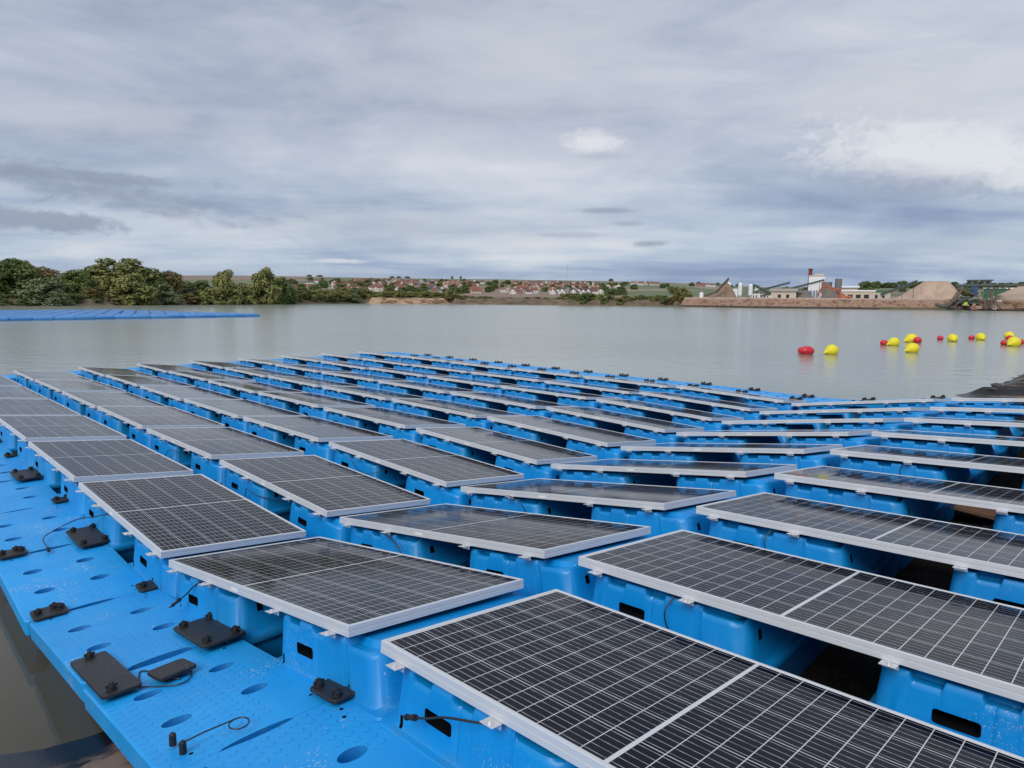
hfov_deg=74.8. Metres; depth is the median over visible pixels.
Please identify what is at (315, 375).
pontoon
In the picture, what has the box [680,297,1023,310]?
earth bank
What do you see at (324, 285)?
tree
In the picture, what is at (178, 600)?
cable
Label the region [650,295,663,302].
bush
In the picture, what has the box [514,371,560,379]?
pontoon
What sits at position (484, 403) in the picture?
pontoon
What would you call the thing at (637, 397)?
pontoon
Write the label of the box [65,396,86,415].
pontoon
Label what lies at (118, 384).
pontoon
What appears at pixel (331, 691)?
connector plate
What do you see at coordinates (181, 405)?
pontoon
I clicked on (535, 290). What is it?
house
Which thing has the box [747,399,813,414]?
pontoon
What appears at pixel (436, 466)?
solar panel
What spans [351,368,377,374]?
pontoon
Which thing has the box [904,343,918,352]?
buoy
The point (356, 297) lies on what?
tree
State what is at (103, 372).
solar panel
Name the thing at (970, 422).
solar panel
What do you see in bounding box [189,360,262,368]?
solar panel
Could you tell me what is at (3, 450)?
walkway float
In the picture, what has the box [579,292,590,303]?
bush
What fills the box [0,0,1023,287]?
sky
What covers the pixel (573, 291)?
house
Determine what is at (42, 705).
lake water
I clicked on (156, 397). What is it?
pontoon
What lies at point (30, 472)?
connector plate
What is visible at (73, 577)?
walkway float
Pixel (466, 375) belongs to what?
pontoon
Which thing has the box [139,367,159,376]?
pontoon
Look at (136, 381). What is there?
solar panel
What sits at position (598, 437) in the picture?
solar panel
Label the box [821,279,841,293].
hopper tower
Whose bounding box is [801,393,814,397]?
connector plate
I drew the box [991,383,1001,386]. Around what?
stone
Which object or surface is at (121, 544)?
pontoon
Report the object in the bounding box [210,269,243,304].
tree
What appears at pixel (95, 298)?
bush
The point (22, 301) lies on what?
bush
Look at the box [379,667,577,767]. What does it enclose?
pontoon
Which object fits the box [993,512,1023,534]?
pontoon
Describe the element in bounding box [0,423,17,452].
pontoon
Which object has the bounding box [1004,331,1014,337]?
buoy
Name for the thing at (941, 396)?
connector plate
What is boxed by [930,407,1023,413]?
solar panel
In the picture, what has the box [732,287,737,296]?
shed
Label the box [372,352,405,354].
walkway float
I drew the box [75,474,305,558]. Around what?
solar panel
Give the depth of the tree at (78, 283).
148.18 m
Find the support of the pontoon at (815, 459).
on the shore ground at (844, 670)
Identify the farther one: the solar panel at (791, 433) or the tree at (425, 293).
the tree at (425, 293)
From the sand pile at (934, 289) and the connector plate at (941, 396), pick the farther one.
the sand pile at (934, 289)
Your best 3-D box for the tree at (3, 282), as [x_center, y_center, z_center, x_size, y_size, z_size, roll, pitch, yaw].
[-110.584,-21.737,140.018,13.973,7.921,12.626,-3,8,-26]
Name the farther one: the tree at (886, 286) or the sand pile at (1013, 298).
the tree at (886, 286)
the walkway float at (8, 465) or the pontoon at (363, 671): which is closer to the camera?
the pontoon at (363, 671)
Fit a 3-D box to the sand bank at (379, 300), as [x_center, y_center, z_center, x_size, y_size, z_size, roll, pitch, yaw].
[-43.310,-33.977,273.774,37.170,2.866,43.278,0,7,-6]
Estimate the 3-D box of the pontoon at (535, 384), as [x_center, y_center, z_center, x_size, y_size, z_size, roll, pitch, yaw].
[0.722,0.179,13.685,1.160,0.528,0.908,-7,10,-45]
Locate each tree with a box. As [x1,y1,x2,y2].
[0,258,41,294]
[0,276,19,291]
[11,277,74,305]
[16,260,33,285]
[31,266,61,293]
[56,269,95,293]
[62,285,74,294]
[80,287,110,301]
[82,265,98,286]
[83,257,158,294]
[92,275,117,292]
[102,272,157,304]
[140,268,167,294]
[149,283,185,304]
[161,270,184,295]
[173,280,198,300]
[190,280,216,295]
[196,287,224,304]
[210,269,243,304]
[236,283,259,304]
[250,266,282,304]
[263,276,298,303]
[293,287,305,300]
[297,286,308,299]
[306,285,318,289]
[307,289,318,300]
[310,289,335,300]
[315,290,325,299]
[317,281,328,287]
[327,290,340,300]
[331,287,353,299]
[335,290,349,299]
[345,290,362,300]
[352,287,366,297]
[361,288,370,299]
[378,291,398,297]
[384,286,393,290]
[394,290,408,297]
[398,287,407,291]
[409,287,418,292]
[417,286,429,292]
[417,291,433,297]
[432,292,445,297]
[452,287,464,293]
[484,287,492,291]
[490,283,498,288]
[541,286,548,291]
[604,288,617,295]
[620,289,627,294]
[630,284,637,289]
[668,287,678,293]
[671,287,691,300]
[857,281,870,286]
[871,283,879,288]
[880,283,889,287]
[893,281,908,287]
[909,282,919,287]
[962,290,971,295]
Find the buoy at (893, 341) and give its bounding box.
[886,337,899,345]
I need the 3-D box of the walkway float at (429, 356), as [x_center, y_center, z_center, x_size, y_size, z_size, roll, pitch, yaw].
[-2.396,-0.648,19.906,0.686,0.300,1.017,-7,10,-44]
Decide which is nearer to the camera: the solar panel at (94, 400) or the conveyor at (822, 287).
the solar panel at (94, 400)
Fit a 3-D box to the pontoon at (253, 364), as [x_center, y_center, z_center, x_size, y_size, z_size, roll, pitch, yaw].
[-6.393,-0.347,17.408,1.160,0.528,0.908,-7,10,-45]
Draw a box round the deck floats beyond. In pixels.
[0,309,254,314]
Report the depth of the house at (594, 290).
980.99 m
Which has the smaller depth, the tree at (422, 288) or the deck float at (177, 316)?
the deck float at (177, 316)
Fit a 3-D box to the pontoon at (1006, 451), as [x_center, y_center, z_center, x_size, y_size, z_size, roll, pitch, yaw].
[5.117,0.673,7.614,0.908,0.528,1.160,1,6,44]
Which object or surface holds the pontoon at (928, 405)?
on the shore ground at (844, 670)
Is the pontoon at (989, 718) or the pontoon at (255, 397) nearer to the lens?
the pontoon at (989, 718)
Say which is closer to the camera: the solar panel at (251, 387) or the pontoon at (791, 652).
the pontoon at (791, 652)
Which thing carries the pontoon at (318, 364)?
on the lake water at (42, 705)
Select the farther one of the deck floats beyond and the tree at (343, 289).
the tree at (343, 289)
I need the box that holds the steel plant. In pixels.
[935,279,1023,309]
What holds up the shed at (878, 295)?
on the terrain at (648, 290)
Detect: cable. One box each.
[43,513,107,551]
[138,670,179,687]
[141,670,191,687]
[169,581,203,607]
[169,717,249,754]
[244,488,281,502]
[350,457,392,473]
[378,530,401,553]
[402,714,481,723]
[664,597,673,628]
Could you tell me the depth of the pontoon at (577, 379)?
14.10 m
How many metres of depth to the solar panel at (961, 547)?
3.74 m
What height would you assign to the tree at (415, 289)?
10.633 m
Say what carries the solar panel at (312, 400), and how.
on the pontoon at (283, 404)
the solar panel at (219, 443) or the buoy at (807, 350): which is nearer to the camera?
the solar panel at (219, 443)
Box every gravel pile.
[798,290,812,297]
[820,285,837,297]
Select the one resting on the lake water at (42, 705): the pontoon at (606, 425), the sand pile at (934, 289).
the pontoon at (606, 425)
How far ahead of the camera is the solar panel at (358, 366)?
16.16 m
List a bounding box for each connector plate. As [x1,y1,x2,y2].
[0,545,27,559]
[4,450,17,456]
[10,466,42,480]
[30,602,68,621]
[51,494,68,502]
[66,523,109,547]
[70,651,141,699]
[135,578,157,592]
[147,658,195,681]
[173,612,245,648]
[310,677,354,703]
[789,396,802,399]
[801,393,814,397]
[930,395,945,398]
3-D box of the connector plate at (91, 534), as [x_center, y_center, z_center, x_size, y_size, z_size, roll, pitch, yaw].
[-3.263,1.154,5.157,0.215,0.046,0.440,-7,11,-45]
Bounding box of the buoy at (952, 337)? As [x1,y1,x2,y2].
[947,334,957,341]
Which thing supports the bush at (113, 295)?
on the lake bank at (89, 302)
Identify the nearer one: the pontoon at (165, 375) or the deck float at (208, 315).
the pontoon at (165, 375)
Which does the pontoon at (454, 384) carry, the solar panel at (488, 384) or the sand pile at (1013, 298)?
the solar panel at (488, 384)
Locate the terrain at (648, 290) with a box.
[57,275,983,309]
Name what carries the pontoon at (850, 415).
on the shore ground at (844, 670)
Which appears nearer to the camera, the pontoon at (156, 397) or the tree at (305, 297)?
the pontoon at (156, 397)
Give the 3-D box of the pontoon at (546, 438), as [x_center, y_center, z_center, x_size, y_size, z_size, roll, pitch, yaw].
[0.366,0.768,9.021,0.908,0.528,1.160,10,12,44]
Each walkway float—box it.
[0,375,15,381]
[0,445,11,457]
[0,457,25,482]
[0,478,62,513]
[0,502,83,553]
[0,544,142,636]
[30,589,199,703]
[67,371,80,375]
[83,637,327,767]
[123,367,139,370]
[186,698,441,767]
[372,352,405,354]
[397,353,426,355]
[415,355,445,358]
[443,358,467,362]
[466,360,493,363]
[487,363,522,366]
[514,366,550,369]
[543,369,585,376]
[579,372,620,376]
[614,376,659,385]
[653,380,703,388]
[698,385,751,391]
[743,390,806,401]
[801,397,859,406]
[855,398,929,412]
[926,398,1013,403]
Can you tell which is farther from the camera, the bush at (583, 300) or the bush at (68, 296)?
the bush at (583, 300)
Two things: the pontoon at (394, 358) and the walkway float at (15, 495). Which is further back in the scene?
the pontoon at (394, 358)
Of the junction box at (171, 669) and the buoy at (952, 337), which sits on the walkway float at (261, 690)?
the junction box at (171, 669)
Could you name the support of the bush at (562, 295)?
on the grass bank at (513, 301)
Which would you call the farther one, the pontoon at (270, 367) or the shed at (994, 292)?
the shed at (994, 292)
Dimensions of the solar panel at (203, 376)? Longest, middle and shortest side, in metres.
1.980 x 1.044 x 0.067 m
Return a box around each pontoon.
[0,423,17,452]
[13,437,33,468]
[16,374,28,387]
[28,380,38,392]
[33,451,61,493]
[38,385,53,399]
[53,390,65,405]
[57,473,119,516]
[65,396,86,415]
[78,495,135,562]
[81,370,96,380]
[85,405,101,422]
[97,375,110,384]
[101,412,130,438]
[109,379,129,392]
[126,537,305,599]
[128,385,144,396]
[129,425,152,448]
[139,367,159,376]
[143,390,169,405]
[151,435,192,468]
[158,371,171,379]
[168,398,190,411]
[172,374,195,385]
[180,573,285,657]
[188,404,222,422]
[191,452,279,485]
[192,364,215,371]
[194,379,212,389]
[211,384,241,397]
[212,368,230,374]
[221,414,248,432]
[225,469,292,520]
[228,371,254,378]
[240,361,261,367]
[240,391,262,402]
[248,422,295,447]
[253,376,271,383]
[262,364,278,370]
[262,396,302,412]
[271,379,302,390]
[277,590,526,721]
[278,367,310,375]
[283,358,313,364]
[289,501,428,542]
[294,436,336,461]
[299,405,330,419]
[302,385,328,394]
[305,372,327,378]
[307,361,325,366]
[323,356,358,361]
[324,364,357,370]
[325,375,360,384]
[326,390,370,402]
[328,412,381,431]
[335,449,408,488]
[347,359,367,364]
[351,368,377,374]
[351,526,473,567]
[357,380,382,388]
[360,354,400,358]
[365,361,397,368]
[365,398,397,409]
[372,371,412,379]
[378,424,423,443]
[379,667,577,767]
[382,384,425,396]
[385,357,411,360]
[393,365,422,370]
[396,403,452,420]
[403,358,446,364]
[405,474,519,505]
[406,376,438,382]
[415,367,453,374]
[421,434,498,464]
[423,391,456,401]
[431,379,481,389]
[432,362,461,367]
[448,414,495,429]
[449,372,484,378]
[453,364,495,371]
[454,396,508,410]
[470,535,647,601]
[471,494,598,519]
[473,385,511,394]
[475,375,526,384]
[488,369,524,374]
[492,422,569,447]
[495,454,572,479]
[504,390,562,402]
[507,405,555,417]
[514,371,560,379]
[517,380,556,387]
[548,385,608,394]
[551,412,624,432]
[556,376,602,383]
[557,397,608,408]
[560,469,683,486]
[566,439,643,459]
[587,380,643,389]
[591,498,730,537]
[592,573,829,676]
[601,392,647,400]
[601,403,675,421]
[624,426,704,443]
[629,451,739,462]
[639,386,686,393]
[643,396,712,415]
[672,416,751,430]
[676,473,786,498]
[680,390,746,406]
[684,436,785,457]
[708,518,901,577]
[712,407,784,424]
[729,424,814,443]
[740,451,848,468]
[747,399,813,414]
[766,414,850,429]
[785,482,948,568]
[788,436,891,447]
[797,406,874,423]
[827,423,912,437]
[839,456,978,521]
[858,412,937,423]
[868,665,1023,756]
[880,438,1000,484]
[884,403,957,412]
[911,423,1018,475]
[937,412,1023,457]
[949,568,1023,607]
[957,403,1023,414]
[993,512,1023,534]
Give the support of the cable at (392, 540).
hanging from the solar panel at (527, 536)
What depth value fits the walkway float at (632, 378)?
14.91 m
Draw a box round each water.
[0,303,1023,754]
[954,504,996,519]
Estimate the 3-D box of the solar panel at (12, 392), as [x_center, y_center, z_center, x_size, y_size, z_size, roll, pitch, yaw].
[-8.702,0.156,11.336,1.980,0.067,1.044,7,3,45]
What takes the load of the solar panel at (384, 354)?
on the pontoon at (394, 358)
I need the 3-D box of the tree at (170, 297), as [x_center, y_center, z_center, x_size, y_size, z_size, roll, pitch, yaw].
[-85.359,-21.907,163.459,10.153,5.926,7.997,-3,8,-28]
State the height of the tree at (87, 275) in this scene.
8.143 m
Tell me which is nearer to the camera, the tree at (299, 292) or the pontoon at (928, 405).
the pontoon at (928, 405)
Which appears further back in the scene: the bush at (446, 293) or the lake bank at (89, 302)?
the bush at (446, 293)
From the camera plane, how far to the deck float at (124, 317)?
61.85 m
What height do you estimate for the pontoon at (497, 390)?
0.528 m
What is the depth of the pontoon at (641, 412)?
10.30 m
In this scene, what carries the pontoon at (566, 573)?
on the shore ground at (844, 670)
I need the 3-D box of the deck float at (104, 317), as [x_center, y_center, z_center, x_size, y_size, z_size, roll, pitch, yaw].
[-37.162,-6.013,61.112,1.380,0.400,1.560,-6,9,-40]
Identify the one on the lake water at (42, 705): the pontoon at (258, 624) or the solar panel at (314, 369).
the pontoon at (258, 624)
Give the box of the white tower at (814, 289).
[807,269,825,297]
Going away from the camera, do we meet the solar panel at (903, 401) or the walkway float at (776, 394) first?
the solar panel at (903, 401)
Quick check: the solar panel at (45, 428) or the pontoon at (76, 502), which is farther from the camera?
the solar panel at (45, 428)
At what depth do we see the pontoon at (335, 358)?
18.59 m
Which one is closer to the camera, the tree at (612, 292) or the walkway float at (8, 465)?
the walkway float at (8, 465)
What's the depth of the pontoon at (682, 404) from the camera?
11.16 m
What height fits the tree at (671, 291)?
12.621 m
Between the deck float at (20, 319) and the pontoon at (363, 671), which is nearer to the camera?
the pontoon at (363, 671)
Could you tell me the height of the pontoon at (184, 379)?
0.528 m
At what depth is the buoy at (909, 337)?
35.14 m
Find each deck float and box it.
[0,317,7,320]
[10,317,31,320]
[33,317,53,319]
[54,316,74,319]
[75,316,94,319]
[95,316,114,318]
[115,315,133,318]
[133,315,151,318]
[151,315,168,317]
[168,315,185,317]
[185,315,201,317]
[200,314,216,316]
[215,314,231,316]
[231,314,245,316]
[245,314,259,316]
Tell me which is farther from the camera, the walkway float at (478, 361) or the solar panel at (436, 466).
the walkway float at (478, 361)
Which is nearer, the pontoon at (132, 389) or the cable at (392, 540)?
the cable at (392, 540)
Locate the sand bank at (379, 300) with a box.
[367,297,449,303]
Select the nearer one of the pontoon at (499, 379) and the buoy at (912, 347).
the pontoon at (499, 379)
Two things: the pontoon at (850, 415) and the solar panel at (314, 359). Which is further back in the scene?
the solar panel at (314, 359)
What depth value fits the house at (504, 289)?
1094.83 m
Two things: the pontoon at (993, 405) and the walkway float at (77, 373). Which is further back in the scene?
the walkway float at (77, 373)
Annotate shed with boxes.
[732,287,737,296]
[752,292,759,297]
[770,289,797,297]
[796,291,810,297]
[841,290,875,298]
[842,286,859,289]
[875,291,890,298]
[983,288,1013,298]
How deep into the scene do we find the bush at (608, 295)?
244.15 m
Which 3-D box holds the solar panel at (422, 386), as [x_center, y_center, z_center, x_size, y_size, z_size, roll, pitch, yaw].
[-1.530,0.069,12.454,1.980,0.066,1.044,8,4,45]
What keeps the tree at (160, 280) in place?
on the terrain at (648, 290)
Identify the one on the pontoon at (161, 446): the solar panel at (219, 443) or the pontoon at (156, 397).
the solar panel at (219, 443)
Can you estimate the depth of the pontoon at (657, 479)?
6.23 m
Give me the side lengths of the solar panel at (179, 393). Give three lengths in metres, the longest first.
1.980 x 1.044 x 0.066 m
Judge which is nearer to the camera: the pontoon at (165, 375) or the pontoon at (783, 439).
the pontoon at (783, 439)
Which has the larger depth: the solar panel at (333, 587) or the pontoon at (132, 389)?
the pontoon at (132, 389)
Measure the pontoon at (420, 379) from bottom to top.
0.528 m
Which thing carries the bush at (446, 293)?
on the sand bank at (379, 300)
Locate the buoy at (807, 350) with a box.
[800,346,814,353]
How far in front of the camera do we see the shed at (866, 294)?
236.97 m
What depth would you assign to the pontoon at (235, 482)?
5.99 m
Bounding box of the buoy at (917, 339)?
[913,337,921,342]
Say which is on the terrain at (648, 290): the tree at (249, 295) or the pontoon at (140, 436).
the tree at (249, 295)
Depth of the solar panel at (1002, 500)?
4.63 m
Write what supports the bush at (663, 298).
on the grass bank at (513, 301)
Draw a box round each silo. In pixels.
[738,283,742,297]
[748,284,752,297]
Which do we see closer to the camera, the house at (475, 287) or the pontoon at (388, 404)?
the pontoon at (388, 404)
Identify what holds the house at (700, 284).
on the terrain at (648, 290)
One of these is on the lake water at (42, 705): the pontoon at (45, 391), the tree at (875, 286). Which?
the pontoon at (45, 391)
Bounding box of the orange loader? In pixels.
[837,293,850,297]
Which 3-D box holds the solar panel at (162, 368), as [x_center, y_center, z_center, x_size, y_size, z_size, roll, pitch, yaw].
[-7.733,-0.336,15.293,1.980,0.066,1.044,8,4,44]
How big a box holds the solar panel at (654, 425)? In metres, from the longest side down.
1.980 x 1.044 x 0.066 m
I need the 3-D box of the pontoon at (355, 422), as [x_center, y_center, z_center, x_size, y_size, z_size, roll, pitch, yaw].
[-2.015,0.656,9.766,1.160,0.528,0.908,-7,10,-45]
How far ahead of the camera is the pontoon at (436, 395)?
11.58 m
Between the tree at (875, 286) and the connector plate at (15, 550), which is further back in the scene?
the tree at (875, 286)
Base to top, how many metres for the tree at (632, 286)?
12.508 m
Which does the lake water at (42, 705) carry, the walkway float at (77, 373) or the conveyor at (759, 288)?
the walkway float at (77, 373)
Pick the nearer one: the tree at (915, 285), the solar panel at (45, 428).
the solar panel at (45, 428)
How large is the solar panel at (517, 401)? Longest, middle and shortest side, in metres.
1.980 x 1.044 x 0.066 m
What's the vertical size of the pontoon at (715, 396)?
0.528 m
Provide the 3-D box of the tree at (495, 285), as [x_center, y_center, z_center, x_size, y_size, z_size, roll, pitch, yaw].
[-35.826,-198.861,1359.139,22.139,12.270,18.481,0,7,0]
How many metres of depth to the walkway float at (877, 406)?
11.02 m
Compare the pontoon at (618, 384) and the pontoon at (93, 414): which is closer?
the pontoon at (93, 414)
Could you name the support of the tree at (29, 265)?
on the terrain at (648, 290)
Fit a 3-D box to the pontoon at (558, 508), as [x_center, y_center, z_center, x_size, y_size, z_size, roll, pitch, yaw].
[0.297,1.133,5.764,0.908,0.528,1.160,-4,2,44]
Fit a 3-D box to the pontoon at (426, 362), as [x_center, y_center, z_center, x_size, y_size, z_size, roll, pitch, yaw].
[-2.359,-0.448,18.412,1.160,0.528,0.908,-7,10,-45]
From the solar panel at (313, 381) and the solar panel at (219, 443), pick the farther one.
the solar panel at (313, 381)
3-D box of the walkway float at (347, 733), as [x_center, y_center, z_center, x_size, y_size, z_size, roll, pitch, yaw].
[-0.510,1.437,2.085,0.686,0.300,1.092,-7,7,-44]
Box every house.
[371,285,383,290]
[470,286,481,291]
[471,289,484,293]
[500,287,509,292]
[516,289,522,293]
[529,287,537,293]
[550,289,556,294]
[570,289,578,293]
[590,288,598,294]
[696,283,704,286]
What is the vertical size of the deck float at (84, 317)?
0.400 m
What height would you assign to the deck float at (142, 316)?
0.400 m
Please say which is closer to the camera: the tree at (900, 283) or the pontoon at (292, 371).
the pontoon at (292, 371)
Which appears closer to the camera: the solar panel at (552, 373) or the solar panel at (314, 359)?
the solar panel at (552, 373)
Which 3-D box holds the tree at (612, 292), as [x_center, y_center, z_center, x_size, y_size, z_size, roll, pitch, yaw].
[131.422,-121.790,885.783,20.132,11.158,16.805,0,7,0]
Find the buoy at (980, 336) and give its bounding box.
[975,333,985,339]
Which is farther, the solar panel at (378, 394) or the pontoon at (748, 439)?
the solar panel at (378, 394)
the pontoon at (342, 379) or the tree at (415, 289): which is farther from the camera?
the tree at (415, 289)
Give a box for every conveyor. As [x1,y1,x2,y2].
[716,277,728,294]
[753,284,770,296]
[755,282,789,292]
[761,279,824,297]
[817,282,825,297]
[825,285,840,297]
[880,280,917,296]
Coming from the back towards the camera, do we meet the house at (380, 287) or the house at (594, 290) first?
the house at (380, 287)
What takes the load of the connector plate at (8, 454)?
attached to the walkway float at (3, 450)
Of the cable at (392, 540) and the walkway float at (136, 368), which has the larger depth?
the walkway float at (136, 368)
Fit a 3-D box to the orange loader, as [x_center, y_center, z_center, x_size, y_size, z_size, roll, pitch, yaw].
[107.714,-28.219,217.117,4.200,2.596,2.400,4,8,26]
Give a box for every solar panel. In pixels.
[0,376,21,386]
[0,386,47,398]
[0,399,80,415]
[0,416,126,442]
[13,370,93,381]
[25,439,193,482]
[34,379,125,392]
[60,391,168,408]
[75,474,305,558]
[78,367,156,376]
[96,406,224,429]
[105,375,194,386]
[137,363,208,372]
[139,385,240,401]
[145,427,303,459]
[166,536,523,637]
[169,371,255,381]
[184,398,306,418]
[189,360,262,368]
[208,380,307,393]
[219,455,430,516]
[225,367,305,377]
[237,358,310,365]
[243,416,392,442]
[258,392,375,407]
[268,375,364,387]
[275,364,357,372]
[281,355,351,362]
[321,353,385,359]
[321,361,391,369]
[321,371,414,381]
[322,386,432,400]
[323,407,465,428]
[329,439,523,486]
[340,503,650,560]
[357,351,414,357]
[362,358,433,365]
[369,367,457,376]
[378,380,485,393]
[381,589,1023,767]
[391,398,525,418]
[400,356,474,362]
[411,364,492,373]
[416,427,596,464]
[427,376,529,387]
[450,361,531,369]
[450,392,577,408]
[461,478,735,512]
[471,372,570,382]
[487,416,655,446]
[500,385,621,399]
[510,368,598,377]
[544,381,648,394]
[546,407,703,432]
[551,459,796,479]
[578,529,1023,702]
[583,376,691,387]
[596,398,743,421]
[621,443,842,455]
[639,392,777,411]
[676,386,806,402]
[676,429,878,437]
[696,492,1023,578]
[722,418,903,425]
[759,407,930,415]
[774,466,1023,514]
[791,398,949,406]
[830,445,1023,473]
[872,430,1023,446]
[904,417,1023,426]
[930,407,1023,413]
[951,398,1023,402]
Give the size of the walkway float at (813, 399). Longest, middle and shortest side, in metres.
1.020 x 0.686 x 0.300 m
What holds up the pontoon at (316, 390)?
on the lake water at (42, 705)
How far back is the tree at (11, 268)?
139.19 m
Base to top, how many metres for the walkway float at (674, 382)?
0.300 m
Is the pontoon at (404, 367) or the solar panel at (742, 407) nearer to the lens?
the solar panel at (742, 407)
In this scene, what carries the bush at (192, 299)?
on the lake bank at (89, 302)
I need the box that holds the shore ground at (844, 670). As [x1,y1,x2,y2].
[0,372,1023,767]
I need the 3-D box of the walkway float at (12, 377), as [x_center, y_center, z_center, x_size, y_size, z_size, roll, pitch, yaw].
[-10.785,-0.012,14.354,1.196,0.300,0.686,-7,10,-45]
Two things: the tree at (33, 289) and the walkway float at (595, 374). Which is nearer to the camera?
the walkway float at (595, 374)
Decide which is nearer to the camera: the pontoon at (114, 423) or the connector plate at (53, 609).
the connector plate at (53, 609)
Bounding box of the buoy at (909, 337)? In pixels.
[903,334,916,342]
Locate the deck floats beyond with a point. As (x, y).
(64, 312)
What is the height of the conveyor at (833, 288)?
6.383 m
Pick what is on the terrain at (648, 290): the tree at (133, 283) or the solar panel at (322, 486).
the tree at (133, 283)
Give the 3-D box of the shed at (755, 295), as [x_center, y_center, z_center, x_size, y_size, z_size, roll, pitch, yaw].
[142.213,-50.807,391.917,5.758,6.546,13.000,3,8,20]
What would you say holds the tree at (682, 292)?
on the terrain at (648, 290)
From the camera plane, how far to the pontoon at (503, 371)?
15.62 m
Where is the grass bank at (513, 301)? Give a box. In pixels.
[450,298,681,306]
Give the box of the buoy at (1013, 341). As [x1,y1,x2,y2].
[1006,337,1020,345]
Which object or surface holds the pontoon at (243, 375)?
on the lake water at (42, 705)
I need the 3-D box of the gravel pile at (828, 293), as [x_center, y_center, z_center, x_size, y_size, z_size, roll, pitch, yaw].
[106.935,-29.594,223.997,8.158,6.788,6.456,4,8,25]
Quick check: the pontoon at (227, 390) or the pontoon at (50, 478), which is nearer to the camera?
the pontoon at (50, 478)
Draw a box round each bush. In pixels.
[0,297,5,305]
[6,294,30,304]
[63,294,76,305]
[65,293,86,302]
[84,295,101,302]
[106,294,131,304]
[181,294,202,303]
[371,292,378,296]
[408,292,418,297]
[436,292,449,297]
[443,295,453,301]
[448,290,460,296]
[557,293,568,298]
[575,293,583,300]
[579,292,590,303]
[594,293,603,299]
[600,293,611,303]
[613,297,625,304]
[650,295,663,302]
[659,295,667,301]
[660,297,675,303]
[669,295,682,303]
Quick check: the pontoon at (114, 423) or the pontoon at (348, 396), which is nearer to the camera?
the pontoon at (114, 423)
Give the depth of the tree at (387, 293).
272.95 m
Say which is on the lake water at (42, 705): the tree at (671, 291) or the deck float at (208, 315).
the deck float at (208, 315)
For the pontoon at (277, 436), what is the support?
on the lake water at (42, 705)
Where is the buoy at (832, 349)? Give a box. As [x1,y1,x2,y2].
[823,344,838,354]
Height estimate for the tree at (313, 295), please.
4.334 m
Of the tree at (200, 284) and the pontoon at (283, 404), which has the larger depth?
the tree at (200, 284)
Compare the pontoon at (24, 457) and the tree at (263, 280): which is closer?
the pontoon at (24, 457)
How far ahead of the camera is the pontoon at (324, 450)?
7.56 m
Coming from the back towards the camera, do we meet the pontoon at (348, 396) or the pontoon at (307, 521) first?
the pontoon at (348, 396)
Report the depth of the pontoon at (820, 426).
9.57 m
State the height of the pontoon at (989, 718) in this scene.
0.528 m
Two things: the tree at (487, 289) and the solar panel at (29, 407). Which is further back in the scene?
the tree at (487, 289)
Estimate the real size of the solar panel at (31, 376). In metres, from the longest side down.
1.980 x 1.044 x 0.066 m
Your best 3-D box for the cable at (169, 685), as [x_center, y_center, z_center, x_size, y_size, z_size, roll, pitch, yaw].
[-1.597,1.315,2.990,0.338,0.039,0.157,0,7,0]
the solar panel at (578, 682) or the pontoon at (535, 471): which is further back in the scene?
the pontoon at (535, 471)
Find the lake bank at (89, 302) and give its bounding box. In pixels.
[2,298,210,305]
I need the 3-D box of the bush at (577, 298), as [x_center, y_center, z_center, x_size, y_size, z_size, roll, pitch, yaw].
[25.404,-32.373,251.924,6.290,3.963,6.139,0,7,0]
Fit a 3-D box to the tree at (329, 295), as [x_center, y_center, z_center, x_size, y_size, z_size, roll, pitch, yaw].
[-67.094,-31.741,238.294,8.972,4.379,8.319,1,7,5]
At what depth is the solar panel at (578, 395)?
11.52 m
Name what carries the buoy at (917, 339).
on the lake water at (42, 705)
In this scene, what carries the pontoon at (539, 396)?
on the lake water at (42, 705)
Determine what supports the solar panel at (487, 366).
on the pontoon at (477, 368)
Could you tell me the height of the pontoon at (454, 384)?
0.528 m
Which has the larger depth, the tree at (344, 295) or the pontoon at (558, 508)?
the tree at (344, 295)
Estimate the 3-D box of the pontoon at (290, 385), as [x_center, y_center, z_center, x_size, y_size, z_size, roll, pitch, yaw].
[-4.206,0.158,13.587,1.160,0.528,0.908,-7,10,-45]
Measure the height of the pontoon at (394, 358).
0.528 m
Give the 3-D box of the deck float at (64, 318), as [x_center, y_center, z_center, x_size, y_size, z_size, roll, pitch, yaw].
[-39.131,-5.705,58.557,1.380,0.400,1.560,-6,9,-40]
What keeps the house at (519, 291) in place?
on the terrain at (648, 290)
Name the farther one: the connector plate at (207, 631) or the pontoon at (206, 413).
the pontoon at (206, 413)
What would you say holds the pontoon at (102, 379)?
on the lake water at (42, 705)
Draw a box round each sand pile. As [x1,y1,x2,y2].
[709,282,736,297]
[897,281,957,298]
[988,286,1023,307]
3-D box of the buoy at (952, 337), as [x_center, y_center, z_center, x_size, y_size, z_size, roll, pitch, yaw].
[24.021,-2.478,36.425,0.521,0.497,0.634,-1,7,-13]
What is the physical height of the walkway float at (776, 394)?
0.300 m
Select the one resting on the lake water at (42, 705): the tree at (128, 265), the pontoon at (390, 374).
the pontoon at (390, 374)
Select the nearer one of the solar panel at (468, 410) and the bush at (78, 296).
the solar panel at (468, 410)
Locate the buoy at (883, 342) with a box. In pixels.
[880,340,886,344]
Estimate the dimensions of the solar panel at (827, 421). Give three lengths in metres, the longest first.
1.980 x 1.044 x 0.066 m
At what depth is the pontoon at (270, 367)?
16.06 m
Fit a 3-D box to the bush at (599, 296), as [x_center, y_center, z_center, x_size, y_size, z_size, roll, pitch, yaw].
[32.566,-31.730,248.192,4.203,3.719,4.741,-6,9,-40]

